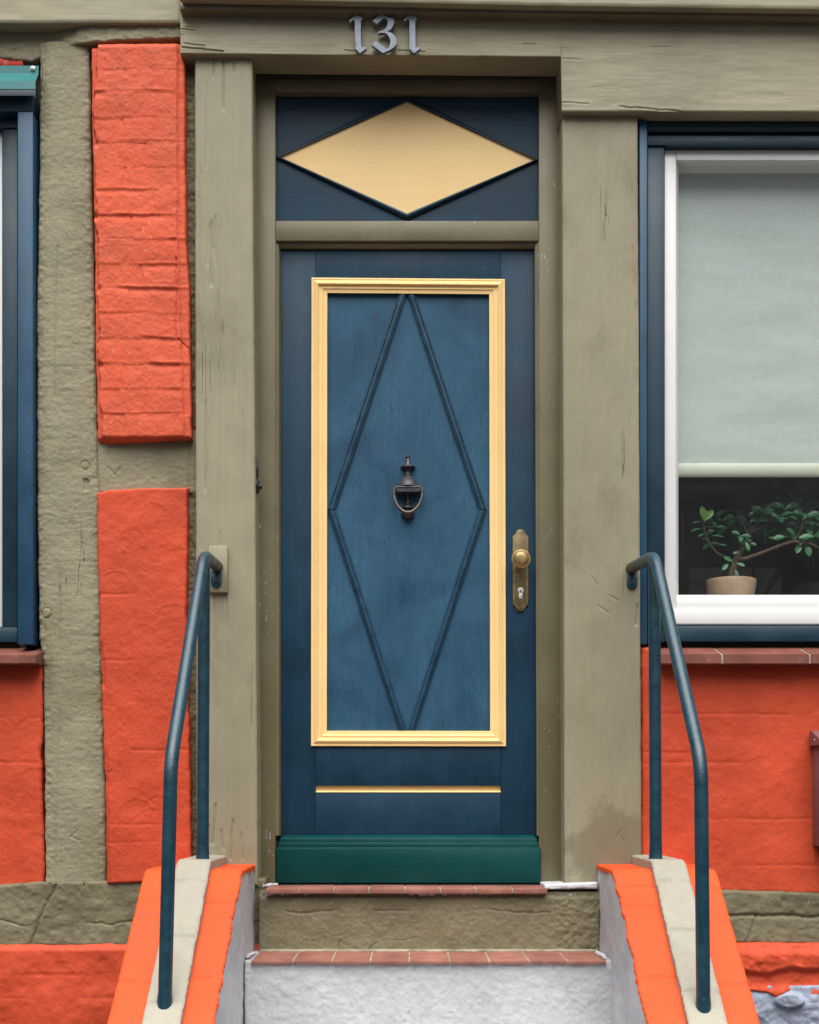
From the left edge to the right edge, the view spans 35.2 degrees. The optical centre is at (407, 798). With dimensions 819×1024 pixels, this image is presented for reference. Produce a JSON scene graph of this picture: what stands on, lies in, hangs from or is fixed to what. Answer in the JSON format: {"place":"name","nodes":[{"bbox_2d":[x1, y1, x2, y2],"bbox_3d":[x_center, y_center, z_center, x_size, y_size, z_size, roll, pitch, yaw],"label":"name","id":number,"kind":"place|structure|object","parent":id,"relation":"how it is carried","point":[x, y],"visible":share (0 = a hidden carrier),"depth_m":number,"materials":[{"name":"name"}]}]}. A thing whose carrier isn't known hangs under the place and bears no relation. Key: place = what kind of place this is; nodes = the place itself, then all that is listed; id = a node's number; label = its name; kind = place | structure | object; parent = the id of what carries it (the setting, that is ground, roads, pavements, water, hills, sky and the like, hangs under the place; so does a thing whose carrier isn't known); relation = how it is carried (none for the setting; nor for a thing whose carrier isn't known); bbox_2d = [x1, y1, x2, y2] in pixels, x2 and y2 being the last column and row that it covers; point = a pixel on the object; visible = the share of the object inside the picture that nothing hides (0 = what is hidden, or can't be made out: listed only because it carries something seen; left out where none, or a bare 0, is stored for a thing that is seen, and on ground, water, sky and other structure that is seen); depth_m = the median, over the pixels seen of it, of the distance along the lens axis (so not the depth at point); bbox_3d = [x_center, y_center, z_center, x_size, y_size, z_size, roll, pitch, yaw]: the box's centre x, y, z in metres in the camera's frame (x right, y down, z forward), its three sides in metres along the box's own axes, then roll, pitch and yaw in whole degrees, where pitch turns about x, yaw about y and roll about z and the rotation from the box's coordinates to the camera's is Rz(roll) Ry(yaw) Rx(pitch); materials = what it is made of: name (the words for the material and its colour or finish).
{"place":"outdoors","nodes":[
{"label":"outdoors","id":0,"kind":"place"},
{"bbox_2d":[107,855,759,1023],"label":"entrance steps","id":1,"kind":"structure","parent":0,"point":[618,946],"depth_m":3.80,"materials":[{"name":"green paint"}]},
{"bbox_2d":[157,551,222,1009],"bbox_3d":[-0.606,-0.104,3.668,0.053,1.286,0.767,0,0,2],"label":"handrail","id":2,"kind":"object","parent":1,"relation":"on","point":[198,622],"visible":0.99,"depth_m":3.52,"materials":[{"name":"blue metal"}]},
{"bbox_2d":[626,552,710,1012],"bbox_3d":[0.736,-0.099,3.675,0.053,1.292,0.801,0,0,-3],"label":"handrail","id":3,"kind":"object","parent":1,"relation":"on","point":[659,603],"visible":1,"depth_m":3.54,"materials":[{"name":"blue metal"}]},
{"label":"street","id":4,"kind":"structure","parent":0,"visible":0},
{"bbox_2d":[0,0,818,1023],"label":"half timbered house","id":5,"kind":"structure","parent":4,"relation":"on","point":[338,356],"depth_m":4.10,"materials":[{"name":"red brick"}]},
{"bbox_2d":[0,66,43,666],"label":"window","id":6,"kind":"structure","parent":5,"relation":"in","point":[19,107],"depth_m":4.10,"materials":[{"name":"teal paint"}]},
{"bbox_2d":[349,14,366,55],"bbox_3d":[-0.156,-2.386,4.029,0.055,0.124,0.013,0,0,0],"label":"house numeral","id":7,"kind":"object","parent":5,"relation":"attached to","point":[356,19],"visible":1,"depth_m":4.02,"materials":[{"name":"grey metal"}]},
{"bbox_2d":[372,14,396,54],"bbox_3d":[-0.073,-2.385,4.029,0.079,0.121,0.013,0,0,0],"label":"house numeral","id":8,"kind":"object","parent":5,"relation":"attached to","point":[386,32],"visible":1,"depth_m":4.02,"materials":[{"name":"grey metal"}]},
{"bbox_2d":[276,249,540,883],"bbox_3d":[0.002,-0.760,4.195,0.874,2.080,0.119,0,0,0],"label":"door","id":9,"kind":"structure","parent":5,"relation":"in","point":[408,619],"depth_m":4.20,"materials":[{"name":"blue paint"}]},
{"bbox_2d":[404,15,420,54],"bbox_3d":[0.013,-2.387,4.029,0.053,0.125,0.013,0,0,0],"label":"house numeral","id":10,"kind":"object","parent":5,"relation":"attached to","point":[412,21],"visible":1,"depth_m":4.02,"materials":[{"name":"grey metal"}]},
{"bbox_2d":[638,120,818,665],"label":"window","id":11,"kind":"structure","parent":5,"relation":"in","point":[666,149],"depth_m":4.12,"materials":[{"name":"teal paint"}]},
{"bbox_2d":[678,173,818,476],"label":"roller blind","id":12,"kind":"object","parent":5,"relation":"attached to","point":[748,325],"visible":0.83,"depth_m":4.22,"materials":[{"name":"white fabric"}]},
{"bbox_2d":[691,495,818,594],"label":"potted plant","id":13,"kind":"object","parent":5,"relation":"on","point":[733,582],"visible":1,"depth_m":4.32,"materials":[{"name":"green plant"}]},
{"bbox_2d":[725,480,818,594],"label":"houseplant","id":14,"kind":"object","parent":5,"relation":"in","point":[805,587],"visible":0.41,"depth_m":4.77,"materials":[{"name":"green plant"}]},
{"bbox_2d":[809,731,818,845],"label":"letterbox","id":15,"kind":"object","parent":5,"relation":"attached to","point":[814,739],"visible":1,"depth_m":4.05,"materials":[{"name":"red metal"}]}
]}

